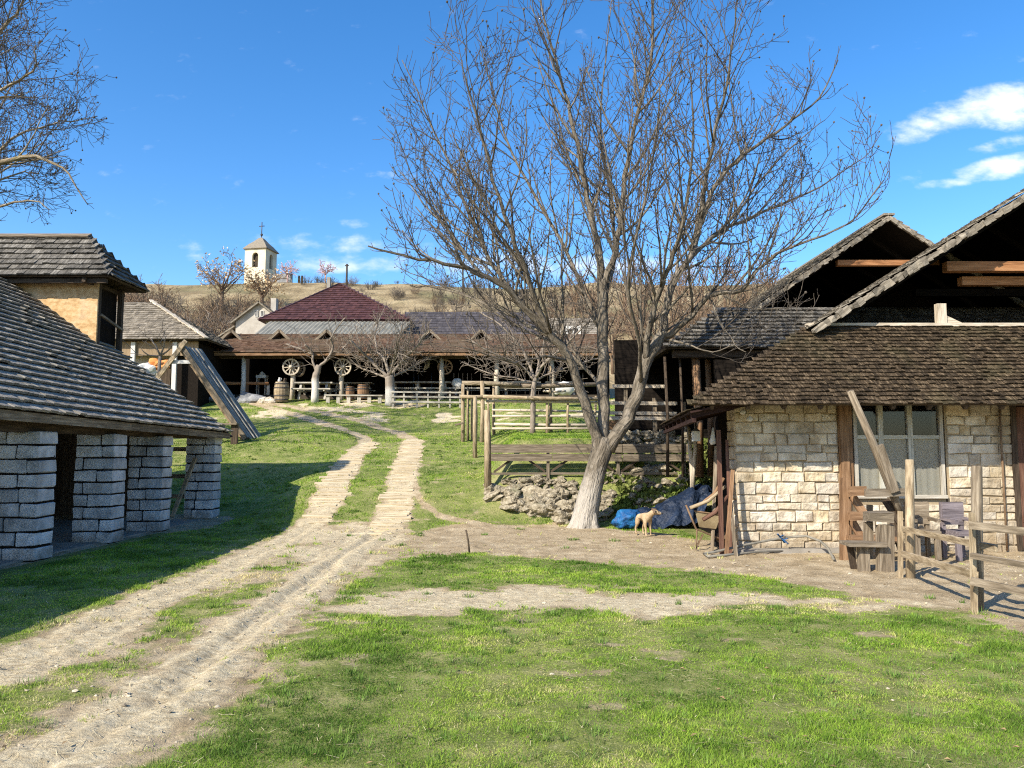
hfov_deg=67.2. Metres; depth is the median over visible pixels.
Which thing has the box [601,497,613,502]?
rock
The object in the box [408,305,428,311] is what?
brush
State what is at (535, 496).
rock
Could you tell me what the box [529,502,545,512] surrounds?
rock
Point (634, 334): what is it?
hill tree
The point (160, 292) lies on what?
hill tree
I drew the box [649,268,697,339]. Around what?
hill tree
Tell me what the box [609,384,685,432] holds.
barn rail fence
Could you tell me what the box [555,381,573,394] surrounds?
white sack
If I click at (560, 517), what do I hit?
rock
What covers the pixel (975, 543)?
paddock fence
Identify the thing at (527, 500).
rock
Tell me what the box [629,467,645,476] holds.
rock
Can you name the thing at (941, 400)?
stone house
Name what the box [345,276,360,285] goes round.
brush
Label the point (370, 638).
grass
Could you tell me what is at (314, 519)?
track plank
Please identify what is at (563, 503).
rock
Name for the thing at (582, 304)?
brush
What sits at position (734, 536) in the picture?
leaning board
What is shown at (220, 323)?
brush
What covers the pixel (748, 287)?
hill tree
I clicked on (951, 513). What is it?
rustic chair
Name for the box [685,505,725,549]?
wheelbarrow
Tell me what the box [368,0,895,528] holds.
walnut tree
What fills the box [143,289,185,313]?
brush
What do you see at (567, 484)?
rock
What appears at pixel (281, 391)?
barrel
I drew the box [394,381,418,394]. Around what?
picnic table
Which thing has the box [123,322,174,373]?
sapling
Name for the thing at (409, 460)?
track plank
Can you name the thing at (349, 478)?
track plank
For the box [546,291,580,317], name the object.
hill tree
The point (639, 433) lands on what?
rock
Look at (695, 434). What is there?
porch lantern
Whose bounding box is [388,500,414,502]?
track plank
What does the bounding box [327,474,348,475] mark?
track plank
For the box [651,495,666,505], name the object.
rock
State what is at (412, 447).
track plank
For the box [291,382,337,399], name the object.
picnic table
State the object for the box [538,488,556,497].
rock
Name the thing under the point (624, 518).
blue bag
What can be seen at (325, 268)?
budding tree
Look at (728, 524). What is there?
leaning board
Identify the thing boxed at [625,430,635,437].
rock
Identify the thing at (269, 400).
stone
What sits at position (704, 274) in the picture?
hill tree
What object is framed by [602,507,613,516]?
rock
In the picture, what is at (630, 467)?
rock
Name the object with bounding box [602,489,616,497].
rock
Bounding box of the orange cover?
[149,358,169,369]
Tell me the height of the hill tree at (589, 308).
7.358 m
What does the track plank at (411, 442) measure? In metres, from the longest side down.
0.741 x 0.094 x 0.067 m
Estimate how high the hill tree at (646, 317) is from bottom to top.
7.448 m
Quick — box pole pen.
[455,366,597,441]
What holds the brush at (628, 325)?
on the hill
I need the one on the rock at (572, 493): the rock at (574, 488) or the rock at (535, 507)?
the rock at (574, 488)
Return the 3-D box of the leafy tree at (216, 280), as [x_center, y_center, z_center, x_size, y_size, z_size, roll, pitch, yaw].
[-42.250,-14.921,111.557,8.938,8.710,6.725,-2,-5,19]
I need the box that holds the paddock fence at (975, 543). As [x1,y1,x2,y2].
[897,459,1023,613]
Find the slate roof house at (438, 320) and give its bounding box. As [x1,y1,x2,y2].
[403,312,538,394]
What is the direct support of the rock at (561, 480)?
on the ground at (674, 553)
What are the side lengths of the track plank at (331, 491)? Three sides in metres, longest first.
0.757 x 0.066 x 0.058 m
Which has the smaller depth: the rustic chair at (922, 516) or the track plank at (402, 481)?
the rustic chair at (922, 516)
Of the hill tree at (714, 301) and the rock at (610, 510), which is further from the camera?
the hill tree at (714, 301)
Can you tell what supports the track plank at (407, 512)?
on the ground at (674, 553)
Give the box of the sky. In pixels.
[0,0,1023,288]
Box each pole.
[345,264,348,284]
[847,390,904,517]
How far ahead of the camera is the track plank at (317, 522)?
16.07 m
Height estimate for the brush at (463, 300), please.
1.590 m
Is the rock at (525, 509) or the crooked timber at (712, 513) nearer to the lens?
the crooked timber at (712, 513)
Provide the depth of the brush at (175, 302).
104.42 m
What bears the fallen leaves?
on the ground at (674, 553)
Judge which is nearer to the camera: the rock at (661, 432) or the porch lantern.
the porch lantern
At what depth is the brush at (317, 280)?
143.22 m
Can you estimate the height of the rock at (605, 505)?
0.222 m
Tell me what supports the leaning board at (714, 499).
on the ground at (674, 553)
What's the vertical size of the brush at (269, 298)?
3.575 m
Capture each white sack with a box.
[451,378,461,386]
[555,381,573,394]
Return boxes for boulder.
[236,392,264,402]
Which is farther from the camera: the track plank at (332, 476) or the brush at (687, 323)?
the brush at (687, 323)
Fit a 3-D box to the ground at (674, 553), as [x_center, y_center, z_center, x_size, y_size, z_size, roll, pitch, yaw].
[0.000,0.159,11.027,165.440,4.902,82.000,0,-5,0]
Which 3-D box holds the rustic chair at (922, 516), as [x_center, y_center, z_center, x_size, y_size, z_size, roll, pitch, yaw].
[6.110,2.176,11.460,0.388,0.823,0.450,0,-5,6]
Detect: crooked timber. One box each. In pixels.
[689,485,725,509]
[702,495,728,520]
[703,478,724,500]
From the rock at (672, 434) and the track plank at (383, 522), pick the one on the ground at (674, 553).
the track plank at (383, 522)
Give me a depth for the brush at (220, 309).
96.87 m
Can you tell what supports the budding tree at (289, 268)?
on the hill
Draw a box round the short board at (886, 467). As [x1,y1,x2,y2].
[874,444,899,492]
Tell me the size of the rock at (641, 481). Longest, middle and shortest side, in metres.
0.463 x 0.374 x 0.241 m
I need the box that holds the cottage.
[115,299,238,406]
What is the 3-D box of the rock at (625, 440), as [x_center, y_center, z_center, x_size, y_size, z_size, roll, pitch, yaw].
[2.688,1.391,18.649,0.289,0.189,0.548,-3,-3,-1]
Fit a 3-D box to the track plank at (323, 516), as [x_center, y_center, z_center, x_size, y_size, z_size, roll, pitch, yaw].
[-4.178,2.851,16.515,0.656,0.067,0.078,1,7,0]
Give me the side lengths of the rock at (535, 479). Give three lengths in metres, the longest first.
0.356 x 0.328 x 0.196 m
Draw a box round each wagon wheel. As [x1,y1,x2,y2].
[282,359,299,374]
[295,361,305,376]
[334,358,351,375]
[437,359,452,374]
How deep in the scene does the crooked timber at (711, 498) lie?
12.36 m
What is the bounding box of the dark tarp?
[647,483,712,528]
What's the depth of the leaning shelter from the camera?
26.17 m
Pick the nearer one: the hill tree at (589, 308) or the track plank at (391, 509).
the track plank at (391, 509)
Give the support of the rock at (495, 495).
on the ground at (674, 553)
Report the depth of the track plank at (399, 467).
21.35 m
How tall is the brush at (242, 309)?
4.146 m
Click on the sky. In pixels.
(226, 119)
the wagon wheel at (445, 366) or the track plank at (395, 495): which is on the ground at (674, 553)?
the track plank at (395, 495)
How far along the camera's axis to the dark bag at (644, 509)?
15.93 m
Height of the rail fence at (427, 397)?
0.963 m
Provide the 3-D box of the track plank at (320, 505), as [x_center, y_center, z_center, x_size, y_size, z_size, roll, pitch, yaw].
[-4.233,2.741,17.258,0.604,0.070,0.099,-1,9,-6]
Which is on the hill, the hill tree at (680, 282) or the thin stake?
the hill tree at (680, 282)
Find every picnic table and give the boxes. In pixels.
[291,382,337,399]
[319,383,344,394]
[344,382,375,394]
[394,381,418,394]
[410,381,452,394]
[451,386,489,394]
[499,381,541,394]
[545,381,574,394]
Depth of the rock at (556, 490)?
17.27 m
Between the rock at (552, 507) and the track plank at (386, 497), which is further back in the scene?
the track plank at (386, 497)
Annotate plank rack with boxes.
[839,478,904,559]
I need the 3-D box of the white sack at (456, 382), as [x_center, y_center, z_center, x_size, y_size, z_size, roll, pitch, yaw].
[-2.632,-0.040,36.745,0.522,0.480,0.317,0,-5,0]
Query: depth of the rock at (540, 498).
16.99 m
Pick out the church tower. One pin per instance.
(263, 252)
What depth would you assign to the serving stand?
37.00 m
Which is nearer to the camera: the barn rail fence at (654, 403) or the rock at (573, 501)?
the rock at (573, 501)
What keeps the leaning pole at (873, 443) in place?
on the plank rack
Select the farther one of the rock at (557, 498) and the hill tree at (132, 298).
the hill tree at (132, 298)
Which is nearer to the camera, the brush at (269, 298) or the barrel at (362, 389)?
the barrel at (362, 389)
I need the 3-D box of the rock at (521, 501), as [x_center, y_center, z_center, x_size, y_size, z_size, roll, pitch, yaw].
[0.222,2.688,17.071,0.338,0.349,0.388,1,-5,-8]
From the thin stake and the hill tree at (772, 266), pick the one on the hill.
the hill tree at (772, 266)
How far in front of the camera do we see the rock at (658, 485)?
17.39 m
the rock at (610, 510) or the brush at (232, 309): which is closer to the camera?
the rock at (610, 510)
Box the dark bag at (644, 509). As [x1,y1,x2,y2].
[636,507,667,527]
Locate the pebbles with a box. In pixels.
[0,470,1022,767]
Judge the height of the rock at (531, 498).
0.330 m
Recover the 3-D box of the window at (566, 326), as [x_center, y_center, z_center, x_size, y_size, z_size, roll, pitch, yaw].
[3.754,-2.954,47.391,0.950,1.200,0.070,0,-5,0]
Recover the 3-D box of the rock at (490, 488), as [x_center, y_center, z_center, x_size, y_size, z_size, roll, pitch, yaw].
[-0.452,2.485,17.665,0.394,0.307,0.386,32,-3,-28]
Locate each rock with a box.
[483,484,495,495]
[483,488,503,502]
[499,504,515,510]
[500,487,519,497]
[501,489,521,500]
[502,496,518,509]
[505,478,512,484]
[509,483,522,491]
[517,477,531,483]
[517,497,525,512]
[520,483,533,488]
[521,485,547,497]
[522,503,537,516]
[523,494,535,504]
[525,496,537,506]
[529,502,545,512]
[530,475,544,483]
[531,493,554,503]
[535,504,550,516]
[536,496,554,503]
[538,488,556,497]
[543,477,551,484]
[545,504,558,511]
[547,507,560,517]
[550,510,571,524]
[551,488,559,493]
[554,476,566,484]
[554,493,568,501]
[555,499,573,511]
[559,488,569,499]
[561,481,576,488]
[561,498,575,513]
[567,482,577,490]
[569,490,578,495]
[598,506,609,520]
[600,502,615,506]
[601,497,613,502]
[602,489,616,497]
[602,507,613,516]
[613,478,626,484]
[619,438,628,443]
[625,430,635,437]
[625,464,635,471]
[627,492,636,498]
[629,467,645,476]
[632,438,643,443]
[632,485,641,491]
[632,498,643,504]
[634,429,643,438]
[637,479,647,486]
[642,464,659,471]
[643,430,650,435]
[643,433,654,440]
[644,495,655,503]
[651,436,662,443]
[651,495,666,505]
[653,484,664,491]
[654,433,665,441]
[656,463,671,471]
[657,429,665,438]
[661,478,669,484]
[665,437,679,443]
[666,480,676,486]
[669,431,675,438]
[674,474,688,479]
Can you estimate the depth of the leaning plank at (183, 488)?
16.64 m
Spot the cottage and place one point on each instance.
(151, 316)
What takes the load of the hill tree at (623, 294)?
on the hill
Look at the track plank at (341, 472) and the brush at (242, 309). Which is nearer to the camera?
the track plank at (341, 472)
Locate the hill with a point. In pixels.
(293, 292)
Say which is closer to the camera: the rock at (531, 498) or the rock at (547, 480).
the rock at (531, 498)
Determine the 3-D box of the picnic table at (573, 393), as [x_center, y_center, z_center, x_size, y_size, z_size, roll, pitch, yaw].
[2.409,0.332,37.108,1.645,0.860,1.626,0,-5,0]
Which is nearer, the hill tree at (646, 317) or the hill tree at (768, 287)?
the hill tree at (646, 317)
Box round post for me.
[473,396,476,457]
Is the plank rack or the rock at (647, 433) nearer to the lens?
the plank rack
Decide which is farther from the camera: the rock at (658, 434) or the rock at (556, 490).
the rock at (658, 434)
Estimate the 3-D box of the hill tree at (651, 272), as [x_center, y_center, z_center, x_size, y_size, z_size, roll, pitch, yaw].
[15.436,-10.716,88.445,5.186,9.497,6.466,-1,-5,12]
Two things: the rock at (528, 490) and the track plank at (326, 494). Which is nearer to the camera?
the rock at (528, 490)
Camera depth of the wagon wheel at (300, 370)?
36.31 m
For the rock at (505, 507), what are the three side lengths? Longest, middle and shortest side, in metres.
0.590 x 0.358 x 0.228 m
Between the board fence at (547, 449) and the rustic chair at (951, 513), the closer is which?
the rustic chair at (951, 513)
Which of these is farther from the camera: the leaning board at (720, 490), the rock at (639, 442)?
the rock at (639, 442)
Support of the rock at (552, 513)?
on the ground at (674, 553)
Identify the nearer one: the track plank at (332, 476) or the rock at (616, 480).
the rock at (616, 480)
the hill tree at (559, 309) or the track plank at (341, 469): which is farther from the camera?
the hill tree at (559, 309)
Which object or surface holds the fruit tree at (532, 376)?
on the ground at (674, 553)
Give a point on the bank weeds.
(623, 501)
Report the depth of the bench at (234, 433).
25.31 m
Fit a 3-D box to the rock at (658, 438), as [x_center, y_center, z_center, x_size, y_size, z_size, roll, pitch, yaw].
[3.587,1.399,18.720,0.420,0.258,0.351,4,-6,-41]
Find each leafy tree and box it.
[195,246,258,305]
[238,267,288,303]
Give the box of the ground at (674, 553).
[0,399,1023,767]
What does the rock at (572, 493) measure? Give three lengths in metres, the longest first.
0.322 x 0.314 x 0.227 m
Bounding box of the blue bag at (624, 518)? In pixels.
[611,509,640,528]
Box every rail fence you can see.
[390,390,460,407]
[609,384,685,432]
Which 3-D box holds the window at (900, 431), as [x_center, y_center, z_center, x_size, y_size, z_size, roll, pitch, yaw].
[6.255,1.302,12.843,1.650,2.200,0.885,0,-5,0]
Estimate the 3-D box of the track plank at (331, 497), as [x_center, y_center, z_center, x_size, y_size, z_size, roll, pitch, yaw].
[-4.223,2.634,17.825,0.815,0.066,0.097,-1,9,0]
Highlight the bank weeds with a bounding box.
[599,430,707,518]
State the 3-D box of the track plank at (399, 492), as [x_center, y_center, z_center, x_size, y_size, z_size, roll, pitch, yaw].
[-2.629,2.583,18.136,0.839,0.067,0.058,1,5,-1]
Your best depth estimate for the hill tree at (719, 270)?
109.29 m
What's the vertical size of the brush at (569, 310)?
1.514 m
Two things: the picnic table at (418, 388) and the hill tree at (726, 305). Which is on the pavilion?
the picnic table at (418, 388)
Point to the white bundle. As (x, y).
(150, 368)
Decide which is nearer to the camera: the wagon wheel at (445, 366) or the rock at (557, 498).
the rock at (557, 498)
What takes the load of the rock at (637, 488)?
on the ground at (674, 553)
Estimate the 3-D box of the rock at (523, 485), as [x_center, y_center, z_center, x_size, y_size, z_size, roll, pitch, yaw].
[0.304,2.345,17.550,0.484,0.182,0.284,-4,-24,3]
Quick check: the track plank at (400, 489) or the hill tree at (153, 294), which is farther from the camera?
the hill tree at (153, 294)
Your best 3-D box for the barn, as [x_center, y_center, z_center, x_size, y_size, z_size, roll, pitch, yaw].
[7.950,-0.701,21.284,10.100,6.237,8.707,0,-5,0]
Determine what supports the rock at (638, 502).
on the rock
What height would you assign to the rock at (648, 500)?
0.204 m
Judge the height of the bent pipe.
0.294 m
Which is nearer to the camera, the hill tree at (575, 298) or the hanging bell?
the hanging bell
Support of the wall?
on the hill
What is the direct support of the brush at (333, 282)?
on the hill
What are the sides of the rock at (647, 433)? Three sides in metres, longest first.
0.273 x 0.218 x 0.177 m
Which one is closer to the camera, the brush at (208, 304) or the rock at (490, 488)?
the rock at (490, 488)
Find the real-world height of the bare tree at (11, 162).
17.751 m
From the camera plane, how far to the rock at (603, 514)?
16.62 m
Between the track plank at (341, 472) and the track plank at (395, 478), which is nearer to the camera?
the track plank at (395, 478)
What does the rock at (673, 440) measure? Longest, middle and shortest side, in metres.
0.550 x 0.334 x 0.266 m
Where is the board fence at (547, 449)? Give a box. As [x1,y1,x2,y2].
[484,410,689,487]
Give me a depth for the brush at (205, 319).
79.91 m
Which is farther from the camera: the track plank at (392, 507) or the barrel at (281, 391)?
the barrel at (281, 391)
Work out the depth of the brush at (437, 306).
102.36 m
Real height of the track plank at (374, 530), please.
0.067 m
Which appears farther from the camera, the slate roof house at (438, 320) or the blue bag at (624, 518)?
the slate roof house at (438, 320)
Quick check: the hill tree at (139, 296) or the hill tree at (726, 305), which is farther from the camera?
the hill tree at (139, 296)
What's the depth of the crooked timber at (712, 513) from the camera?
12.15 m
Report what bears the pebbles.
on the ground at (674, 553)
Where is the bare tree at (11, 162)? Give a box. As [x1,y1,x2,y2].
[0,0,116,224]
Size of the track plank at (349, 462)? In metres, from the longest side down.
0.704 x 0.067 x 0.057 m
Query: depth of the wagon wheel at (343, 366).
35.97 m
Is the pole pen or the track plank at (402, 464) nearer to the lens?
the track plank at (402, 464)
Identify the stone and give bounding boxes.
[256,397,265,402]
[264,397,275,402]
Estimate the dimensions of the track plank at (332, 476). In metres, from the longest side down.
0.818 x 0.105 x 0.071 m
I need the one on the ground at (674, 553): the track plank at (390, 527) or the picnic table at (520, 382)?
the track plank at (390, 527)
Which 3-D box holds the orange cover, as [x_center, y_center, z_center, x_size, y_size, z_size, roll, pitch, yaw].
[-14.577,-0.802,31.716,0.970,0.521,0.510,0,-5,0]
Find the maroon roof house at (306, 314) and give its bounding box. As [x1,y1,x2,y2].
[255,277,411,393]
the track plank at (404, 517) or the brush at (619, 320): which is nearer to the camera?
the track plank at (404, 517)
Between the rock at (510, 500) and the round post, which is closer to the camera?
the rock at (510, 500)
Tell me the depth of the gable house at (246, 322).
62.66 m
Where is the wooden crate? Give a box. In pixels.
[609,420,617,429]
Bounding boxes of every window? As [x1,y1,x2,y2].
[566,326,580,333]
[851,405,947,497]
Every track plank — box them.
[298,520,328,522]
[299,519,331,520]
[302,515,332,517]
[308,501,340,502]
[310,504,336,506]
[312,498,344,499]
[313,496,346,497]
[314,482,348,483]
[314,492,351,495]
[317,491,347,492]
[319,476,350,478]
[319,486,346,487]
[321,477,354,480]
[326,472,357,473]
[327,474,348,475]
[328,469,357,471]
[331,468,351,470]
[338,462,361,463]
[352,532,391,535]
[370,524,400,526]
[370,529,395,531]
[371,521,401,523]
[375,505,412,508]
[375,513,406,516]
[376,516,411,518]
[377,527,403,528]
[378,496,409,499]
[378,503,414,505]
[378,509,405,510]
[379,494,416,496]
[379,511,409,513]
[383,492,417,492]
[387,466,417,467]
[388,489,412,490]
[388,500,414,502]
[392,463,416,464]
[392,477,414,479]
[393,481,412,482]
[395,460,422,461]
[395,469,412,470]
[402,442,423,443]
[402,447,423,448]
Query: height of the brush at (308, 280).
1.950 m
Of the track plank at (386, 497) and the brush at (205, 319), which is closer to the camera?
the track plank at (386, 497)
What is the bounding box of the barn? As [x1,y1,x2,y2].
[614,213,1023,476]
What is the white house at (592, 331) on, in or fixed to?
on the ground at (674, 553)
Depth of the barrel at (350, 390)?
35.55 m
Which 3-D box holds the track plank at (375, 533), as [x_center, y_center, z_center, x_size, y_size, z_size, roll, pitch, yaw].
[-2.703,2.905,14.875,0.776,0.067,0.074,-1,-4,-1]
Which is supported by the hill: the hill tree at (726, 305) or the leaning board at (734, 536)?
the hill tree at (726, 305)
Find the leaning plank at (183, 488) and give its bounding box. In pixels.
[170,458,196,516]
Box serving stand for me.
[256,372,267,394]
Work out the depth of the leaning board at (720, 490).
12.15 m
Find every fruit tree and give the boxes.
[281,313,358,402]
[333,304,451,406]
[459,307,597,432]
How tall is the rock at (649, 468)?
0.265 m
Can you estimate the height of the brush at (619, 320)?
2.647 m
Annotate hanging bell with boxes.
[709,428,715,444]
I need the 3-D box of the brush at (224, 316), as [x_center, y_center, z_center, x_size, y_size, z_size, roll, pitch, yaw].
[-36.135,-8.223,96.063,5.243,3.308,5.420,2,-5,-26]
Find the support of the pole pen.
on the ground at (674, 553)
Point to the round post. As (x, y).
(474, 426)
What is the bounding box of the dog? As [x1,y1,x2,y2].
[635,508,662,535]
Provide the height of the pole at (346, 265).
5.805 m
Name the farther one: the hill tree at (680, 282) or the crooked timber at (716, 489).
the hill tree at (680, 282)
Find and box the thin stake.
[465,530,469,551]
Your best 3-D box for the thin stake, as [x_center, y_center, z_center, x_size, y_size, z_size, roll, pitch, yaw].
[-0.685,2.506,12.007,0.092,0.460,0.032,2,-5,-19]
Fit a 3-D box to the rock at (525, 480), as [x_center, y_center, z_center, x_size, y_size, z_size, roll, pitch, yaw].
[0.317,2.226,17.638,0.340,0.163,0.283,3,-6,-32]
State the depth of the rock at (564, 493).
17.18 m
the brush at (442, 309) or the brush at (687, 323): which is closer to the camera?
the brush at (687, 323)
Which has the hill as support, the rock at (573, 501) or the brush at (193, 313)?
the brush at (193, 313)
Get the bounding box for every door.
[161,359,170,387]
[1009,405,1023,550]
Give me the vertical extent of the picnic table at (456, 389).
0.859 m
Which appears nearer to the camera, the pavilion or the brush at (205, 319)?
the pavilion
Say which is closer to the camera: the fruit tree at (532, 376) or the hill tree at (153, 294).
the fruit tree at (532, 376)
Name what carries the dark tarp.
on the ground at (674, 553)
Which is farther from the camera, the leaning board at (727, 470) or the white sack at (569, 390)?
the white sack at (569, 390)
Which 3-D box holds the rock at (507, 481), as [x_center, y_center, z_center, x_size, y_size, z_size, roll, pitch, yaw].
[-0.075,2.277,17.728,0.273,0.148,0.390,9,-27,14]
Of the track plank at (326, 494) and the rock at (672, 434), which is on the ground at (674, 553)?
the track plank at (326, 494)
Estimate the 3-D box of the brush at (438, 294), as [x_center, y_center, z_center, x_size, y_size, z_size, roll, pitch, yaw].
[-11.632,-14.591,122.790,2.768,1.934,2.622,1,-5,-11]
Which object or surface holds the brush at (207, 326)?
on the hill
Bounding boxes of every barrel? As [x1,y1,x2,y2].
[274,382,289,401]
[346,386,354,399]
[357,384,368,399]
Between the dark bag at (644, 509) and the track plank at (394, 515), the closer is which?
the dark bag at (644, 509)
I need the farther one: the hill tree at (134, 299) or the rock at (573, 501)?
the hill tree at (134, 299)
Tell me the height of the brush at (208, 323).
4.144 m
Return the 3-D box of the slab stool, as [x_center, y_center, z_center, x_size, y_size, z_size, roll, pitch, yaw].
[4.796,2.133,10.367,0.680,0.844,0.345,0,-5,0]
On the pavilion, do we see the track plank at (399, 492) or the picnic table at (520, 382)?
the picnic table at (520, 382)
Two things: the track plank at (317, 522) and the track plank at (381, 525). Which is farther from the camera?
the track plank at (317, 522)
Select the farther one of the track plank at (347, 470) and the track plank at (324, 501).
the track plank at (347, 470)
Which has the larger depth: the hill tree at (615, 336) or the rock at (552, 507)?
the hill tree at (615, 336)
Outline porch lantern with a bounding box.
[692,422,699,440]
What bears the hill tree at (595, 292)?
on the hill
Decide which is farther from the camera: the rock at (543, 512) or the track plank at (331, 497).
the track plank at (331, 497)
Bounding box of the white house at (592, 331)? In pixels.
[549,318,596,333]
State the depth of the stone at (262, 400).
34.87 m
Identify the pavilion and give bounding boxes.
[207,329,611,399]
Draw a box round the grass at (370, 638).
[0,398,1023,767]
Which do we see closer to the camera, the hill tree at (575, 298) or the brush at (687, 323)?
the brush at (687, 323)
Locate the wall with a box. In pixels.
[272,274,292,282]
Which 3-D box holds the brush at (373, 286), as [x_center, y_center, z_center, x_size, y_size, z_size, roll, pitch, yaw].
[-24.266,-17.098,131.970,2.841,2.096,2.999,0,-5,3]
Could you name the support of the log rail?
on the ground at (674, 553)
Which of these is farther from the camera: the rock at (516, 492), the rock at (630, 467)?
the rock at (630, 467)
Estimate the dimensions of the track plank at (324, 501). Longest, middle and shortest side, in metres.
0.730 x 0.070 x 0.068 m
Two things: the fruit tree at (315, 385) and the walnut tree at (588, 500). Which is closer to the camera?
the walnut tree at (588, 500)
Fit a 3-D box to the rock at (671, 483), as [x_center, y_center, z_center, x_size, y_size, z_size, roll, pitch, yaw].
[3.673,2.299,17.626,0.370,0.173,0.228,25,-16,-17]
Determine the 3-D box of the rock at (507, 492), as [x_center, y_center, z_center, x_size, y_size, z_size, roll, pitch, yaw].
[0.027,2.558,17.246,0.541,0.410,0.350,27,-24,-33]
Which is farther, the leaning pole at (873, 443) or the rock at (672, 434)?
the rock at (672, 434)
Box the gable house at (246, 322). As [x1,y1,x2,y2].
[218,298,277,336]
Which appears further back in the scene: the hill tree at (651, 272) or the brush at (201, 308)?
the brush at (201, 308)
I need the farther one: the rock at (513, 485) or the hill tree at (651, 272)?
the hill tree at (651, 272)
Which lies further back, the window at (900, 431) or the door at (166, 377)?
the door at (166, 377)
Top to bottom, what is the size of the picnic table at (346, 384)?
0.860 m
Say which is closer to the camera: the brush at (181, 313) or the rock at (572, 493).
the rock at (572, 493)
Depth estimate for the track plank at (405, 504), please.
17.35 m
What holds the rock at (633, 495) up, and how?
on the ground at (674, 553)
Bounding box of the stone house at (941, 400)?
[659,188,1023,553]
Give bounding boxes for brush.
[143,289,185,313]
[157,292,185,310]
[168,300,225,329]
[170,305,199,324]
[177,309,233,335]
[179,313,226,334]
[180,305,226,333]
[187,298,216,318]
[195,287,255,319]
[197,295,226,317]
[206,302,240,324]
[206,315,233,332]
[208,304,241,328]
[211,290,263,313]
[223,303,247,320]
[226,300,281,320]
[244,290,283,308]
[303,275,314,282]
[315,275,322,282]
[322,275,338,285]
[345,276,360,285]
[363,280,377,289]
[388,285,405,295]
[389,290,404,300]
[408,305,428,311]
[427,295,441,303]
[429,300,446,311]
[431,289,446,297]
[432,306,453,311]
[447,297,467,311]
[453,294,465,303]
[565,304,576,314]
[568,287,595,313]
[608,310,643,330]
[616,309,654,335]
[669,311,706,338]
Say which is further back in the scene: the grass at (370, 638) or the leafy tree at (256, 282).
the leafy tree at (256, 282)
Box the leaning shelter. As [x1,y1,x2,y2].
[155,339,260,439]
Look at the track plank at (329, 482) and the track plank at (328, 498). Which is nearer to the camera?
the track plank at (328, 498)
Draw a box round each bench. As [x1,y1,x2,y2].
[222,423,239,443]
[324,394,383,402]
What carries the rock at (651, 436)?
on the rock
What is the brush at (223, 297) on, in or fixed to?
on the hill
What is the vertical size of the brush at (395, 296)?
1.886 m
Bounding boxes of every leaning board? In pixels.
[710,446,716,550]
[716,430,723,553]
[724,470,734,553]
[725,440,731,552]
[731,505,737,555]
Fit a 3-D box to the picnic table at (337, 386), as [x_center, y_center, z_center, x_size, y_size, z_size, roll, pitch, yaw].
[-9.256,0.392,38.708,1.548,0.860,1.626,0,-5,0]
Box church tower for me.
[243,224,278,283]
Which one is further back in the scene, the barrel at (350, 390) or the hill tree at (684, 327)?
the hill tree at (684, 327)
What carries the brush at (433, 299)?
on the hill
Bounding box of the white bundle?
[138,362,156,373]
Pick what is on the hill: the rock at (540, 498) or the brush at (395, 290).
the brush at (395, 290)
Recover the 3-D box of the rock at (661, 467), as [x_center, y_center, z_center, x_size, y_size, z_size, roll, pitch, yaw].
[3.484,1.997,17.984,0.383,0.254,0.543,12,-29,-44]
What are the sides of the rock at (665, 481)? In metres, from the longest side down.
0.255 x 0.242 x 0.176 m
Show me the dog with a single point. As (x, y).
(645, 518)
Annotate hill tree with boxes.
[117,294,145,301]
[124,274,146,301]
[126,286,166,303]
[127,293,159,301]
[149,274,180,309]
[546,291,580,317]
[559,263,594,317]
[569,286,614,325]
[573,272,616,310]
[596,300,633,373]
[611,278,653,339]
[612,253,642,317]
[626,252,666,325]
[633,294,680,339]
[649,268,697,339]
[654,252,696,311]
[668,287,709,334]
[681,257,730,319]
[683,268,731,322]
[701,289,742,316]
[709,245,742,306]
[719,272,759,306]
[720,255,765,302]
[753,253,784,290]
[763,269,789,289]
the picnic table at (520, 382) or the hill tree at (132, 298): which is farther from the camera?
the hill tree at (132, 298)
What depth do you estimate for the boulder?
34.94 m
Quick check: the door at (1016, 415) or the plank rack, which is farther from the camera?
the door at (1016, 415)
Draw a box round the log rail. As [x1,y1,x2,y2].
[225,382,269,394]
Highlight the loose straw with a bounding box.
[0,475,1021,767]
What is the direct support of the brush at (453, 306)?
on the hill
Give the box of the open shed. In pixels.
[0,233,232,566]
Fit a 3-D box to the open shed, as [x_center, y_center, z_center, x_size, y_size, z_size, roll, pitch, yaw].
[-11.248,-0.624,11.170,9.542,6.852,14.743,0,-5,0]
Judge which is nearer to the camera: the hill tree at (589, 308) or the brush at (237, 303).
the hill tree at (589, 308)
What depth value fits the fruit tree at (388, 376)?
34.57 m
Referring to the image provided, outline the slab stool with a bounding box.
[839,510,894,571]
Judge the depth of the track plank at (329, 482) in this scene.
19.00 m
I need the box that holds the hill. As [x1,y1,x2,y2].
[125,282,771,397]
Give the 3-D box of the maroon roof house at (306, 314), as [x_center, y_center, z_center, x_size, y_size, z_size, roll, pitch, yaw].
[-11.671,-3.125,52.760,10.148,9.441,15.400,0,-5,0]
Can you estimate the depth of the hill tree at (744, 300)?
77.07 m
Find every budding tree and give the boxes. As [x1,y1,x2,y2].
[278,260,300,281]
[318,259,335,282]
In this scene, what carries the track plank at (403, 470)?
on the ground at (674, 553)
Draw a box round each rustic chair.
[903,501,941,559]
[939,502,968,560]
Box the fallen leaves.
[2,467,1023,767]
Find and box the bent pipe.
[703,534,834,560]

